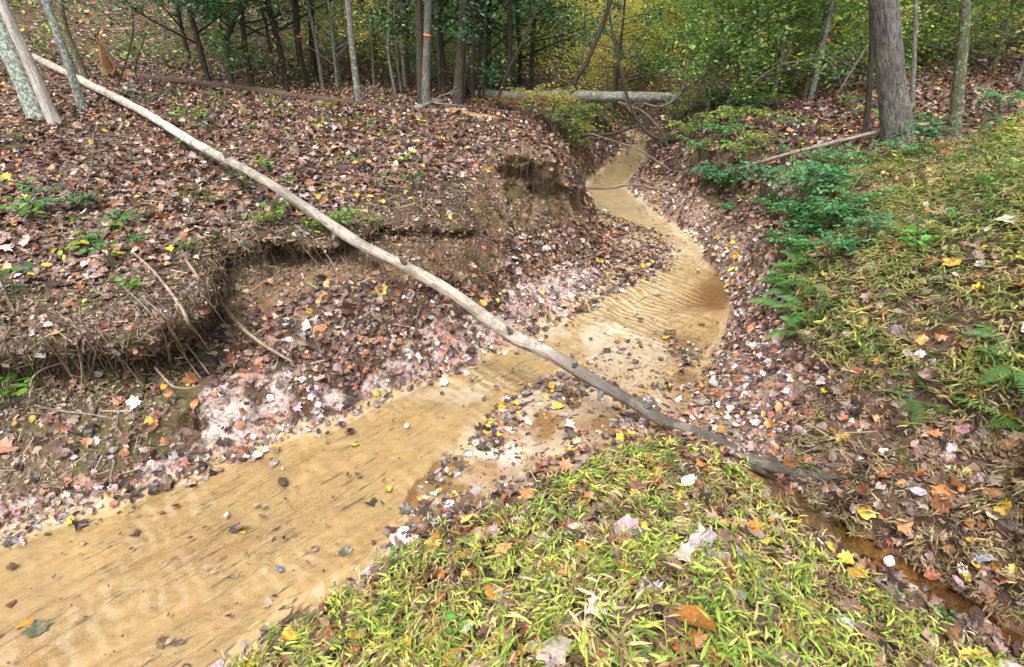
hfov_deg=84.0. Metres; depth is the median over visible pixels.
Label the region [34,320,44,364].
hanging root
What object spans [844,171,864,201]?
fallen branch
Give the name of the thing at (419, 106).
rotten root
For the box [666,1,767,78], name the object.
slim tree
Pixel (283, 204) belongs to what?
seedling
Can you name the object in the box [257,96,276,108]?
seedling
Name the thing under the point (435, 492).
fallen leaf
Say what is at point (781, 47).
green bush
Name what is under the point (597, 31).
yellow sapling
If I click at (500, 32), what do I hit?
understory shrub
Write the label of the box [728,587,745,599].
fallen leaf
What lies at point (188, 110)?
seedling
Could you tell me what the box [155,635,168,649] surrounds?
fallen leaf
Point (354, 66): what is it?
thin tree
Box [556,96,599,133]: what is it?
golden shrub
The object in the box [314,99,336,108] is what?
seedling
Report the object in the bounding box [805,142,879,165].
leafy shrub
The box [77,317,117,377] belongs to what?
hanging root
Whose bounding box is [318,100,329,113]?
seedling
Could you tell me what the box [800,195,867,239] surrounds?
leafy shrub
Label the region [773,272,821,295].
fern
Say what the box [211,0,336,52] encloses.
holly
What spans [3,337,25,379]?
hanging root
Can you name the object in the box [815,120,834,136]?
seedling
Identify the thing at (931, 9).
slim tree
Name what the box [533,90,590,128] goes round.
golden shrub
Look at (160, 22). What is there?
slim tree
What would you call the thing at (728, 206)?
leafy shrub
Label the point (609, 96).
bridging log
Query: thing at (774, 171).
leafy shrub
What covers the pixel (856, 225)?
fern
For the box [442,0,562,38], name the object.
slim tree
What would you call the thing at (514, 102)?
golden shrub
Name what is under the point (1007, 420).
fern
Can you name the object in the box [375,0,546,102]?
holly
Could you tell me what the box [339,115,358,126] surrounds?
seedling
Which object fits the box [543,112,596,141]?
golden shrub
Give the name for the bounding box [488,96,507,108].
golden shrub
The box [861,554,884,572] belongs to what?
fallen branch
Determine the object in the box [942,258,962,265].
fallen leaf
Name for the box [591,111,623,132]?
golden shrub
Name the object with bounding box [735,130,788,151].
bank shrub
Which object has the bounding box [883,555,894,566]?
pebble
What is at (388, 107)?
rotten slab
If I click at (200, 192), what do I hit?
grass tuft
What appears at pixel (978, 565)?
fallen leaf
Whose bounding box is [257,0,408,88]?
slim tree
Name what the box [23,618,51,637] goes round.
fallen leaf
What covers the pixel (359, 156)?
seedling
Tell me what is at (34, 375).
hanging root
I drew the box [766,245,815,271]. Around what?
fern
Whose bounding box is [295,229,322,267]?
hanging root
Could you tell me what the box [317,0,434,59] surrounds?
holly
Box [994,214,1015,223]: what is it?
fallen leaf
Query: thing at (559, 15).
yellow sapling
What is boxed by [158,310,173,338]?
hanging root
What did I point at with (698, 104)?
bank shrub
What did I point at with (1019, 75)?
yellow sapling
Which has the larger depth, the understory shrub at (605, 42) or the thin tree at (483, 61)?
the understory shrub at (605, 42)
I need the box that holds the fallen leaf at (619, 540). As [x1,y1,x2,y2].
[614,536,632,542]
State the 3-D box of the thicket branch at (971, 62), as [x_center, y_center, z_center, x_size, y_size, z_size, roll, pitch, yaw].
[7.244,-4.492,9.437,1.236,0.728,0.837,0,28,0]
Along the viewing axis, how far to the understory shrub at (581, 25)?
23.52 m
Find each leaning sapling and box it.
[494,0,541,106]
[564,0,612,111]
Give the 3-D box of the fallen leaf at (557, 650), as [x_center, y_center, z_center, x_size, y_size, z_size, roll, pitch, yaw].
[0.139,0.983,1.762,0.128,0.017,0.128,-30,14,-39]
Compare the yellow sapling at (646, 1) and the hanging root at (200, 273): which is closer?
the hanging root at (200, 273)
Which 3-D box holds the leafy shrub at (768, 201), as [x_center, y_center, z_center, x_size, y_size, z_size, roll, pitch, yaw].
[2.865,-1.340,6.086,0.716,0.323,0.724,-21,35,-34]
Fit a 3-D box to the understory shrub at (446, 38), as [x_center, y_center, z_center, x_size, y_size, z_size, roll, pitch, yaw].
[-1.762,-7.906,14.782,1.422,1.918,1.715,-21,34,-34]
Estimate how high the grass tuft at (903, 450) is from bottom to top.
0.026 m
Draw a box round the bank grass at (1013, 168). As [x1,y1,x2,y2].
[769,105,1023,631]
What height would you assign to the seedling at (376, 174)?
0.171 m
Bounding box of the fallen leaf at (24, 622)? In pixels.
[15,615,32,628]
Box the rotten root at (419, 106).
[415,98,444,110]
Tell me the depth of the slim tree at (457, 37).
11.15 m
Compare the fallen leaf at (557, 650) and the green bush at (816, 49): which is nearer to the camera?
the fallen leaf at (557, 650)
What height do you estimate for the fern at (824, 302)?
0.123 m
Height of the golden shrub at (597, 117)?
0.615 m
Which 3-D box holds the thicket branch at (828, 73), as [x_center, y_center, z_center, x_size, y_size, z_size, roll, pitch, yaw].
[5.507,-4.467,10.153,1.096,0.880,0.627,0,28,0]
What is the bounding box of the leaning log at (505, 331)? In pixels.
[31,53,844,484]
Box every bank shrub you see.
[639,132,680,148]
[655,105,701,120]
[661,120,711,142]
[674,97,722,117]
[677,136,714,159]
[684,111,739,134]
[687,88,739,108]
[688,119,759,145]
[709,105,770,127]
[711,137,773,163]
[723,93,780,117]
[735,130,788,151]
[741,106,795,127]
[757,92,796,108]
[772,114,813,131]
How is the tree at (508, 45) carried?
on the ground at (166, 558)
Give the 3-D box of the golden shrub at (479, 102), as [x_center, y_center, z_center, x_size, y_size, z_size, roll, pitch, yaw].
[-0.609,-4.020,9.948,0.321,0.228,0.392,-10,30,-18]
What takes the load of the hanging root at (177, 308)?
hanging from the ground at (166, 558)
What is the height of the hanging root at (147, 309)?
0.534 m
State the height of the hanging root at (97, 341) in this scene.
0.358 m
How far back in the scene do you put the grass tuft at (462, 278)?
4.76 m
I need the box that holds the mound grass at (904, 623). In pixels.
[221,428,1023,666]
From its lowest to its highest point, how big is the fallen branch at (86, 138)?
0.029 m
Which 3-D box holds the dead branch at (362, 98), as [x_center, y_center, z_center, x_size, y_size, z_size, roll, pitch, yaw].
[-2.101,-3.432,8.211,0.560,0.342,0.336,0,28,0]
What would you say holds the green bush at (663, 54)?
on the ground at (166, 558)
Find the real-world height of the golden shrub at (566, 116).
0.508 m
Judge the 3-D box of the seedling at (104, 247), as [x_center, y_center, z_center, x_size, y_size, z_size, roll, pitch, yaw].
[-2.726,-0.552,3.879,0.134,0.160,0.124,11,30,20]
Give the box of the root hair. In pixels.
[0,147,579,390]
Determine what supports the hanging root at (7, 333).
hanging from the ground at (166, 558)
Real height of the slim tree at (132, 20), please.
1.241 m
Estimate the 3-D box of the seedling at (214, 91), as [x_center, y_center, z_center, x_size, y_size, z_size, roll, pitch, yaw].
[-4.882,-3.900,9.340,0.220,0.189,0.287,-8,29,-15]
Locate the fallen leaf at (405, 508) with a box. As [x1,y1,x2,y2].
[398,502,411,513]
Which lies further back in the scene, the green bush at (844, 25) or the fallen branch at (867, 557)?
the green bush at (844, 25)
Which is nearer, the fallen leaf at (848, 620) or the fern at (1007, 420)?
the fallen leaf at (848, 620)
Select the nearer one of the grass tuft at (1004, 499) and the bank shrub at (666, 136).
the grass tuft at (1004, 499)
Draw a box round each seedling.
[0,176,35,194]
[0,196,45,221]
[0,261,47,300]
[0,368,34,409]
[2,382,15,395]
[6,131,25,141]
[21,183,70,210]
[43,190,87,209]
[57,241,79,255]
[68,190,104,212]
[70,229,92,243]
[73,235,90,251]
[78,239,119,269]
[101,240,125,255]
[106,221,130,240]
[108,274,143,292]
[130,93,157,105]
[162,90,190,103]
[165,112,187,121]
[169,106,179,118]
[175,137,194,149]
[178,106,206,121]
[192,112,213,128]
[195,123,208,133]
[207,89,221,96]
[222,172,242,184]
[241,123,260,132]
[251,154,275,170]
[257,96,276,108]
[258,201,289,226]
[272,106,288,118]
[285,175,295,184]
[308,222,322,240]
[311,116,324,127]
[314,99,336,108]
[314,186,331,198]
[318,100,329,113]
[322,116,337,124]
[326,207,361,226]
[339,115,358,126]
[350,153,369,170]
[356,117,375,128]
[371,173,392,189]
[399,149,412,166]
[400,171,429,189]
[718,137,728,152]
[766,143,786,154]
[770,145,789,159]
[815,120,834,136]
[839,94,860,104]
[848,97,864,107]
[848,106,864,118]
[871,107,879,123]
[916,117,943,136]
[976,113,1011,134]
[1004,116,1023,130]
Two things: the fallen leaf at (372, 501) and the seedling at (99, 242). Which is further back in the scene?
the seedling at (99, 242)
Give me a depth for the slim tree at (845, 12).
13.81 m
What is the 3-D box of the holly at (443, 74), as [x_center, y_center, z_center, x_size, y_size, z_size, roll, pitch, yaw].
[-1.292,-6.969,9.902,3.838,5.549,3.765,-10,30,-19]
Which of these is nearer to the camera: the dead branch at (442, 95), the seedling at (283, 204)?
the seedling at (283, 204)
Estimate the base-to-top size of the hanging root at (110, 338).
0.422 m
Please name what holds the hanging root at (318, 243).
hanging from the ground at (166, 558)
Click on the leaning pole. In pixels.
(842, 140)
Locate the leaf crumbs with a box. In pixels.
[0,130,1023,666]
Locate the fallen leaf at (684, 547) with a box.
[671,541,693,561]
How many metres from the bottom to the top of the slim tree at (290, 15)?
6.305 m
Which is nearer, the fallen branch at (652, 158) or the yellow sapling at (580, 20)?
the fallen branch at (652, 158)
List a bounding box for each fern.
[745,297,793,312]
[754,263,799,289]
[761,279,793,300]
[765,315,811,344]
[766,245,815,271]
[768,295,822,329]
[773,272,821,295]
[796,219,841,239]
[803,285,841,316]
[841,216,862,232]
[871,388,956,427]
[878,294,909,304]
[889,261,944,273]
[890,371,928,389]
[945,396,1022,430]
[963,324,1023,360]
[971,348,1023,398]
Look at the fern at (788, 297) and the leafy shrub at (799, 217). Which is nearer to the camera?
the fern at (788, 297)
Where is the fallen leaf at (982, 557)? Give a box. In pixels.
[971,548,999,562]
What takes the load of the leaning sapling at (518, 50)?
on the ground at (166, 558)
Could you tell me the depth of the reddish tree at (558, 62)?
16.95 m
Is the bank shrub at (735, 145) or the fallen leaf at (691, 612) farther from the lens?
the bank shrub at (735, 145)
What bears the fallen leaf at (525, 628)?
on the mound grass at (904, 623)
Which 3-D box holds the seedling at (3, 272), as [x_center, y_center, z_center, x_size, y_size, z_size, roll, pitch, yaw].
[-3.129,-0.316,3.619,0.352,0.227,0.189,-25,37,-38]
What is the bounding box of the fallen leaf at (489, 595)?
[484,584,496,599]
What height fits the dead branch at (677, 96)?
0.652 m
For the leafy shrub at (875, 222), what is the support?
on the ground at (166, 558)
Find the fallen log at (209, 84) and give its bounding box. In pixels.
[117,70,366,106]
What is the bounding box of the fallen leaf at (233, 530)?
[227,522,242,533]
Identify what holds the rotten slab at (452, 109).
on the ground at (166, 558)
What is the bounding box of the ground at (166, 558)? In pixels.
[0,0,1023,666]
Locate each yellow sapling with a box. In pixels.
[314,0,396,86]
[513,0,672,85]
[529,0,612,67]
[535,0,580,42]
[539,3,570,64]
[552,0,594,61]
[574,0,665,111]
[579,4,615,65]
[587,0,650,90]
[589,0,649,75]
[630,0,684,68]
[638,0,691,63]
[789,0,936,88]
[1002,23,1023,83]
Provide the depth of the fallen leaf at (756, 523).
2.75 m
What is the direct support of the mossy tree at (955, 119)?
on the ground at (166, 558)
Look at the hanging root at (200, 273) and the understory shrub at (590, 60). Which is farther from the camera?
the understory shrub at (590, 60)
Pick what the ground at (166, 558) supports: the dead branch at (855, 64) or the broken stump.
the broken stump
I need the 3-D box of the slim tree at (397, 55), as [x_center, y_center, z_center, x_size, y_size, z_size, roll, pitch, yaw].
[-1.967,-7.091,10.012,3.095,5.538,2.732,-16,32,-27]
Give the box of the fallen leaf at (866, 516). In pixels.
[857,506,876,519]
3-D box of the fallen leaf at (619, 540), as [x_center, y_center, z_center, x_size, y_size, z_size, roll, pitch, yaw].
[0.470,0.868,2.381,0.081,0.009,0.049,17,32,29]
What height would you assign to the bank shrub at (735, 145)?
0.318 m
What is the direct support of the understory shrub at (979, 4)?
on the ground at (166, 558)
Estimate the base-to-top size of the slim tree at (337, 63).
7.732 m
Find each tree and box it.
[0,0,61,124]
[0,13,43,119]
[41,0,88,109]
[56,0,152,85]
[57,0,89,79]
[113,0,183,37]
[174,0,279,83]
[209,0,234,39]
[249,0,410,79]
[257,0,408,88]
[272,0,330,41]
[286,0,414,69]
[292,0,315,86]
[299,1,376,43]
[303,0,387,49]
[305,0,324,87]
[305,0,386,58]
[308,0,317,79]
[315,0,448,91]
[318,0,410,86]
[333,0,394,53]
[345,0,361,100]
[384,0,504,92]
[387,0,396,93]
[408,0,491,74]
[413,1,559,59]
[415,0,422,103]
[422,0,431,103]
[423,0,584,91]
[436,0,442,98]
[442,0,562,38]
[452,0,468,104]
[468,1,540,76]
[478,0,482,98]
[478,1,549,65]
[482,0,486,100]
[499,0,547,70]
[522,3,588,64]
[533,0,591,68]
[554,0,567,68]
[555,0,685,116]
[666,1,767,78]
[686,0,701,64]
[686,0,731,54]
[718,0,814,106]
[796,0,989,77]
[805,0,924,73]
[807,0,834,100]
[831,0,865,37]
[861,16,873,133]
[867,0,916,147]
[868,0,928,54]
[868,0,1004,59]
[910,0,918,107]
[945,0,1022,61]
[946,0,970,139]
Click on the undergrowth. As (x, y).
(176, 49)
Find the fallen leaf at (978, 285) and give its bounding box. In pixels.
[969,281,989,292]
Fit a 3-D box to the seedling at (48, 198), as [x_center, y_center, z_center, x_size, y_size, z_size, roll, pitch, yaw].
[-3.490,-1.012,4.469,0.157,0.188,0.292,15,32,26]
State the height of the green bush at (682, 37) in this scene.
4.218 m
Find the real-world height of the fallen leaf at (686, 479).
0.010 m
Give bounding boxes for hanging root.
[0,326,10,353]
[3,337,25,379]
[4,328,43,387]
[25,335,30,369]
[29,320,77,381]
[29,361,68,401]
[31,326,35,376]
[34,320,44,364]
[34,405,117,419]
[44,340,87,402]
[52,336,91,387]
[65,327,70,377]
[68,318,111,381]
[75,337,81,397]
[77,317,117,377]
[89,336,100,377]
[95,326,101,366]
[99,330,132,381]
[100,334,151,396]
[105,319,110,369]
[123,287,201,378]
[126,318,136,369]
[132,252,198,336]
[136,306,171,356]
[143,298,209,374]
[154,367,200,388]
[155,309,188,361]
[155,316,169,363]
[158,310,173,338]
[163,313,180,351]
[167,312,172,369]
[174,305,213,356]
[179,292,206,334]
[183,289,209,322]
[184,258,294,363]
[192,294,200,325]
[194,272,201,306]
[195,285,229,331]
[206,281,212,313]
[208,258,232,284]
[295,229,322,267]
[304,231,324,263]
[315,240,338,273]
[328,227,333,258]
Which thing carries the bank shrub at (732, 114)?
on the ground at (166, 558)
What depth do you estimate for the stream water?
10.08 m
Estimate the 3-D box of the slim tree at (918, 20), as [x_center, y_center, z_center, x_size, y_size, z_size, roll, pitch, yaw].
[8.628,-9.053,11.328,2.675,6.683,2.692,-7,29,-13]
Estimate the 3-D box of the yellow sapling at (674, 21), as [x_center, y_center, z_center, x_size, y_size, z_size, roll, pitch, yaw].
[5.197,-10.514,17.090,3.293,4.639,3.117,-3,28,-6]
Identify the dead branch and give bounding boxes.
[118,27,150,84]
[351,83,382,106]
[425,86,460,105]
[577,112,658,136]
[618,99,682,146]
[619,91,649,154]
[633,68,704,107]
[722,39,868,100]
[822,44,875,96]
[917,28,993,73]
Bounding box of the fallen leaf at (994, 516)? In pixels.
[983,508,1007,519]
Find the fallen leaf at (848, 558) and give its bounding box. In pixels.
[836,549,853,564]
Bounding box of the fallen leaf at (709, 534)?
[688,523,716,550]
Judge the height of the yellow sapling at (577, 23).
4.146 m
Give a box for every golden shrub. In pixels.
[468,97,488,106]
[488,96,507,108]
[494,96,517,109]
[501,82,557,115]
[502,99,521,110]
[512,98,539,113]
[518,90,560,115]
[524,86,578,121]
[529,104,583,136]
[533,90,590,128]
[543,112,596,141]
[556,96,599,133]
[559,95,588,118]
[566,121,607,147]
[566,132,596,157]
[571,103,605,125]
[583,103,615,127]
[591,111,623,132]
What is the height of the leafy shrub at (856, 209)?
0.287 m
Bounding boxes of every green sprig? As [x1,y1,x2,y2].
[10,194,67,213]
[51,193,102,210]
[61,228,113,246]
[92,207,143,227]
[118,229,153,245]
[160,238,199,251]
[235,210,283,226]
[291,216,331,230]
[329,210,367,224]
[359,215,385,226]
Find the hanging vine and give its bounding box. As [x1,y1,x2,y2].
[607,0,669,139]
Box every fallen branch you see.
[53,138,121,143]
[84,131,93,192]
[432,101,519,112]
[574,249,608,266]
[588,132,668,169]
[693,171,718,200]
[746,464,832,484]
[747,223,816,244]
[838,472,905,487]
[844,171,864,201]
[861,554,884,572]
[916,192,1020,199]
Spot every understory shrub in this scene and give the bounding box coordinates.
[206,0,260,69]
[286,0,340,61]
[354,0,413,49]
[380,0,423,52]
[424,2,458,64]
[467,0,537,61]
[477,2,515,59]
[522,0,573,65]
[555,0,600,68]
[570,13,635,90]
[576,35,606,83]
[611,7,653,62]
[613,4,641,63]
[624,0,669,69]
[626,0,688,63]
[652,3,692,33]
[666,2,707,57]
[683,1,779,90]
[750,5,813,60]
[752,0,825,86]
[824,2,860,44]
[865,2,921,42]
[868,0,957,62]
[905,0,995,44]
[924,0,982,33]
[938,0,1003,53]
[971,0,1023,47]
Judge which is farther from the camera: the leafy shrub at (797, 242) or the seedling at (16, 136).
the seedling at (16, 136)
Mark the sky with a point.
(622, 0)
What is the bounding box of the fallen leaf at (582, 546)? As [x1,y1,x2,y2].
[577,539,591,553]
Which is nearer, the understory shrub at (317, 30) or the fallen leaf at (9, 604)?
the fallen leaf at (9, 604)
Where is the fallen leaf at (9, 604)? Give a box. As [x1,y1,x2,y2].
[5,599,15,607]
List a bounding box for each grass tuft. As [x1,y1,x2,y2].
[1,143,31,150]
[36,211,98,226]
[167,183,230,202]
[176,194,243,209]
[218,176,267,189]
[305,159,345,167]
[448,273,476,282]
[479,262,499,276]
[774,443,831,483]
[798,501,849,546]
[801,426,846,454]
[878,441,929,478]
[964,474,1023,528]
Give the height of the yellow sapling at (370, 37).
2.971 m
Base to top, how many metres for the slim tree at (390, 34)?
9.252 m
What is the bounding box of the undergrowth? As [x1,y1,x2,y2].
[9,0,1023,112]
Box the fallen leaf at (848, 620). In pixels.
[837,614,852,630]
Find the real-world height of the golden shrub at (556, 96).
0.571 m
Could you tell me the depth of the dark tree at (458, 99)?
9.73 m
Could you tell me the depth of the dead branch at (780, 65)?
8.86 m
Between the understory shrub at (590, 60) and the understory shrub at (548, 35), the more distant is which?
the understory shrub at (590, 60)
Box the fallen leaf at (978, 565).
[971,560,980,567]
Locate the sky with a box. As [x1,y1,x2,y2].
[526,0,674,38]
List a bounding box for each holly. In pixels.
[61,0,272,80]
[125,0,345,86]
[134,0,225,60]
[141,0,371,84]
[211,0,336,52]
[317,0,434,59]
[323,0,459,86]
[353,0,517,93]
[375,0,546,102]
[411,0,554,88]
[423,0,591,83]
[442,0,623,89]
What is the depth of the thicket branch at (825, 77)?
10.73 m
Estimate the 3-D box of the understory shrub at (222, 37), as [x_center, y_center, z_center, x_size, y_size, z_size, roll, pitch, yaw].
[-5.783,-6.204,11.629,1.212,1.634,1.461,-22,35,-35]
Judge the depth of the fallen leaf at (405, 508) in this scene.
3.21 m
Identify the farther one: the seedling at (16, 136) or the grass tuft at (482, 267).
the seedling at (16, 136)
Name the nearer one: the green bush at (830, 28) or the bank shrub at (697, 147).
the bank shrub at (697, 147)
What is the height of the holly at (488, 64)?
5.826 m
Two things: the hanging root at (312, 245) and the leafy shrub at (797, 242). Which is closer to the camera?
the hanging root at (312, 245)
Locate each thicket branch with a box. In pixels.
[673,56,747,90]
[692,59,735,108]
[735,52,822,92]
[769,61,829,86]
[779,53,867,93]
[793,58,857,98]
[819,62,867,79]
[906,39,998,81]
[934,49,982,68]
[966,64,1012,81]
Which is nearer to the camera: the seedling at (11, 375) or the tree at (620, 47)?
the seedling at (11, 375)
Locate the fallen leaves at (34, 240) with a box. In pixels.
[0,0,1023,666]
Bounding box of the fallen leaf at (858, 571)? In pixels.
[847,567,868,579]
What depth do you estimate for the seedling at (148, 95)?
8.66 m
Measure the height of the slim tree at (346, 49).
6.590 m
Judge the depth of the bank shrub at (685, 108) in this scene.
11.81 m
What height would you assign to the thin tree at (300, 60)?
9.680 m
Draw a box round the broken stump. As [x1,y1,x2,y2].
[96,34,119,76]
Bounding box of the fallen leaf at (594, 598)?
[587,589,607,615]
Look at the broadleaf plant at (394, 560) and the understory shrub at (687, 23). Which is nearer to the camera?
the broadleaf plant at (394, 560)
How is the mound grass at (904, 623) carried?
on the ground at (166, 558)
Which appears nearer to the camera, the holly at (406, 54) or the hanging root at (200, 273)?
the hanging root at (200, 273)
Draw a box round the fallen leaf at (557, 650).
[536,633,576,665]
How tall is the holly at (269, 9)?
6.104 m
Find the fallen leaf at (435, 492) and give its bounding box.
[429,489,438,495]
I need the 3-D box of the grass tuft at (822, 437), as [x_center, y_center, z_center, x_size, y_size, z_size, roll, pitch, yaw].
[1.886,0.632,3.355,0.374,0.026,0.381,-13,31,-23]
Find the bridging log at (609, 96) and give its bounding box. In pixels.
[464,63,677,102]
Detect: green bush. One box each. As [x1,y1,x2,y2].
[628,0,730,68]
[629,0,752,90]
[648,0,793,79]
[648,0,859,117]
[659,0,821,128]
[676,0,849,94]
[690,0,860,103]
[739,0,927,98]
[751,0,911,69]
[763,0,907,83]
[831,0,956,74]
[866,1,1015,60]
[934,0,1023,68]
[957,0,1023,27]
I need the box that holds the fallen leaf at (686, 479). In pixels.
[681,474,694,485]
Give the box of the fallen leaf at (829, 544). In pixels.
[826,541,834,551]
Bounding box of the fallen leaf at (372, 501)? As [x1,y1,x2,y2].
[366,496,376,505]
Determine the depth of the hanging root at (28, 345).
3.23 m
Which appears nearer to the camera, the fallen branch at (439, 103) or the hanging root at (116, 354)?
the hanging root at (116, 354)
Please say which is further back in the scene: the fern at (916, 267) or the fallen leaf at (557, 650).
the fern at (916, 267)
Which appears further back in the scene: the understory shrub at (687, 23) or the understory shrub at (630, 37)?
the understory shrub at (630, 37)
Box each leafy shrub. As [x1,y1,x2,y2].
[686,160,718,189]
[700,171,738,196]
[706,197,738,215]
[714,160,750,197]
[729,160,797,199]
[737,189,797,219]
[756,228,792,252]
[766,207,840,241]
[767,225,825,259]
[771,195,816,228]
[772,159,846,210]
[784,158,821,183]
[786,146,848,164]
[791,194,877,227]
[793,160,887,195]
[795,160,864,201]
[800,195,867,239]
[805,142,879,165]
[811,229,870,267]
[812,180,905,215]
[844,206,899,245]
[866,136,934,160]
[893,120,955,152]
[913,112,970,133]
[974,86,1023,113]
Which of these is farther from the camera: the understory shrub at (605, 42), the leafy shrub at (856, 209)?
the understory shrub at (605, 42)
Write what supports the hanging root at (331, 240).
hanging from the ground at (166, 558)
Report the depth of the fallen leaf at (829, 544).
2.77 m
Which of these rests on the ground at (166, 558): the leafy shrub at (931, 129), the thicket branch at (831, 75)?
the leafy shrub at (931, 129)
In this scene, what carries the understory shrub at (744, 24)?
on the ground at (166, 558)
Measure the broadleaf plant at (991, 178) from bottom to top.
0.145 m
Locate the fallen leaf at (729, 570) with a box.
[710,551,745,591]
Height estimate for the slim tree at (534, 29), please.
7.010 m
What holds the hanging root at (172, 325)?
hanging from the ground at (166, 558)
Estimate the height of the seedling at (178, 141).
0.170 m
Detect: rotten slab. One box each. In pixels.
[366,102,406,111]
[443,107,501,119]
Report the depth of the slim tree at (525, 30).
15.14 m
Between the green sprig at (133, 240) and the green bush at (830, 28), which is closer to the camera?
the green sprig at (133, 240)
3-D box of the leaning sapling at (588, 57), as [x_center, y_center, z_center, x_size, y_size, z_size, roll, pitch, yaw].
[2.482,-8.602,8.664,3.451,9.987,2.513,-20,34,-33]
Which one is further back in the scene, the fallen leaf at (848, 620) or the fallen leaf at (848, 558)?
the fallen leaf at (848, 558)
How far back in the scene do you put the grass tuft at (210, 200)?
4.65 m
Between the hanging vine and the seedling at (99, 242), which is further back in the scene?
the hanging vine
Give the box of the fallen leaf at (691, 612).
[671,605,715,630]
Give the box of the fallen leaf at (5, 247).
[0,244,12,250]
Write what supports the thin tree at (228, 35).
on the ground at (166, 558)
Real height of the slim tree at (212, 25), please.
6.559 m
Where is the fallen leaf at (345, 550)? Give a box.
[337,544,352,556]
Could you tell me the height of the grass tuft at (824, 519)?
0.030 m
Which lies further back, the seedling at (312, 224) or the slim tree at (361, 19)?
the slim tree at (361, 19)
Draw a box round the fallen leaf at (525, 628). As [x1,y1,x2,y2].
[523,622,537,640]
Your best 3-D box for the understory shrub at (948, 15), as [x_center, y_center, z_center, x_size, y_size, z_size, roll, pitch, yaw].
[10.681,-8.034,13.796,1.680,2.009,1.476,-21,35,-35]
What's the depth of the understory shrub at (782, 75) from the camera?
10.94 m
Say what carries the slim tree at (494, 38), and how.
on the ground at (166, 558)
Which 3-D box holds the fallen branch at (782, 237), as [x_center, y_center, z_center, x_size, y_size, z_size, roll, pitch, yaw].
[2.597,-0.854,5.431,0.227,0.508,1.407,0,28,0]
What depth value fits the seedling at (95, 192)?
4.48 m
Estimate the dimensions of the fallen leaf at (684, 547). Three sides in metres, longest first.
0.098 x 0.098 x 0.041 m
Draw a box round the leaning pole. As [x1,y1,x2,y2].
[736,121,947,170]
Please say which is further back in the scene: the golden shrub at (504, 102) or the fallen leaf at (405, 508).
the golden shrub at (504, 102)
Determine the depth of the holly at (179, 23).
11.81 m
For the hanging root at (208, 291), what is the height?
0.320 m
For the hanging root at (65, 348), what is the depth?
3.27 m
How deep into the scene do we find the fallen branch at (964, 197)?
4.19 m
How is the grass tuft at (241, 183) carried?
on the ground at (166, 558)
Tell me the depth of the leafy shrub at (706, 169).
7.59 m
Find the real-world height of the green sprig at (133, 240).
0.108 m
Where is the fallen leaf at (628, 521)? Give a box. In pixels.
[613,514,642,540]
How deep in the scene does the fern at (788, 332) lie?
4.10 m
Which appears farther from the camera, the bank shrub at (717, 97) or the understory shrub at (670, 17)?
the understory shrub at (670, 17)
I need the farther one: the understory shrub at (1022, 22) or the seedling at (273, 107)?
the understory shrub at (1022, 22)
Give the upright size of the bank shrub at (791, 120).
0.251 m
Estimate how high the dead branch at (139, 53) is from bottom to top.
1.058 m
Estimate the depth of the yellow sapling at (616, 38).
16.89 m
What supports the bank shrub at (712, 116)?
on the ground at (166, 558)
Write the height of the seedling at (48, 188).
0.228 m
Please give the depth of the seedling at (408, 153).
5.74 m
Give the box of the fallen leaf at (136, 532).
[130,529,138,535]
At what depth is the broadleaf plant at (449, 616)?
2.11 m
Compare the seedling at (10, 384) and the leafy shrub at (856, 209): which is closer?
the seedling at (10, 384)
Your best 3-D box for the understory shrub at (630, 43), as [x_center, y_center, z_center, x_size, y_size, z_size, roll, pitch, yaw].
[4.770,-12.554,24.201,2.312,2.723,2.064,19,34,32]
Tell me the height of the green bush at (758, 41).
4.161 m
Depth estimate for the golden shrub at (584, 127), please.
10.46 m
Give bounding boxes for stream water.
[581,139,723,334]
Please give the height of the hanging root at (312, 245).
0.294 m
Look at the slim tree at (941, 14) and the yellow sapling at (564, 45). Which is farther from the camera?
the yellow sapling at (564, 45)
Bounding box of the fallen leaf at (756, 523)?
[747,517,763,531]
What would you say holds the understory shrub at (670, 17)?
on the ground at (166, 558)
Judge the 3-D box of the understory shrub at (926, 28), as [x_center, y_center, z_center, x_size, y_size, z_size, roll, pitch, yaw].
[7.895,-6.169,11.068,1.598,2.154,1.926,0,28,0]
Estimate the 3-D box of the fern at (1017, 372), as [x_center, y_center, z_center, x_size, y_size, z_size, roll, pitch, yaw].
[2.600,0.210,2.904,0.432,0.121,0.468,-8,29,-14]
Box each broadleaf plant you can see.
[387,544,405,572]
[415,531,440,543]
[434,608,469,652]
[898,226,930,252]
[929,604,959,621]
[980,170,1018,182]
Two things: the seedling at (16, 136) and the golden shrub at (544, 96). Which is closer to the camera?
the seedling at (16, 136)
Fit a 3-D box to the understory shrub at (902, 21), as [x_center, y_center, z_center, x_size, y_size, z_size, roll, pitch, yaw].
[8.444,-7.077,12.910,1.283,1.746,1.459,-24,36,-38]
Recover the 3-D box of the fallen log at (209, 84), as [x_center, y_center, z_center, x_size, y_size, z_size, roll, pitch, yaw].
[-4.870,-4.410,10.181,5.345,0.494,0.597,10,29,18]
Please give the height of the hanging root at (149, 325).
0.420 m
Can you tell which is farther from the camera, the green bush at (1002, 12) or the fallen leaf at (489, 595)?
the green bush at (1002, 12)
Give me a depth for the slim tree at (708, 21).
15.52 m
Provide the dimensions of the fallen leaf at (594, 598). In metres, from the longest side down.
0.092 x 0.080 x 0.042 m
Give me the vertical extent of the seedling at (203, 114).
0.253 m
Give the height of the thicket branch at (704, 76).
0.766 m
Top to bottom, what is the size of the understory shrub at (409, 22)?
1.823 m

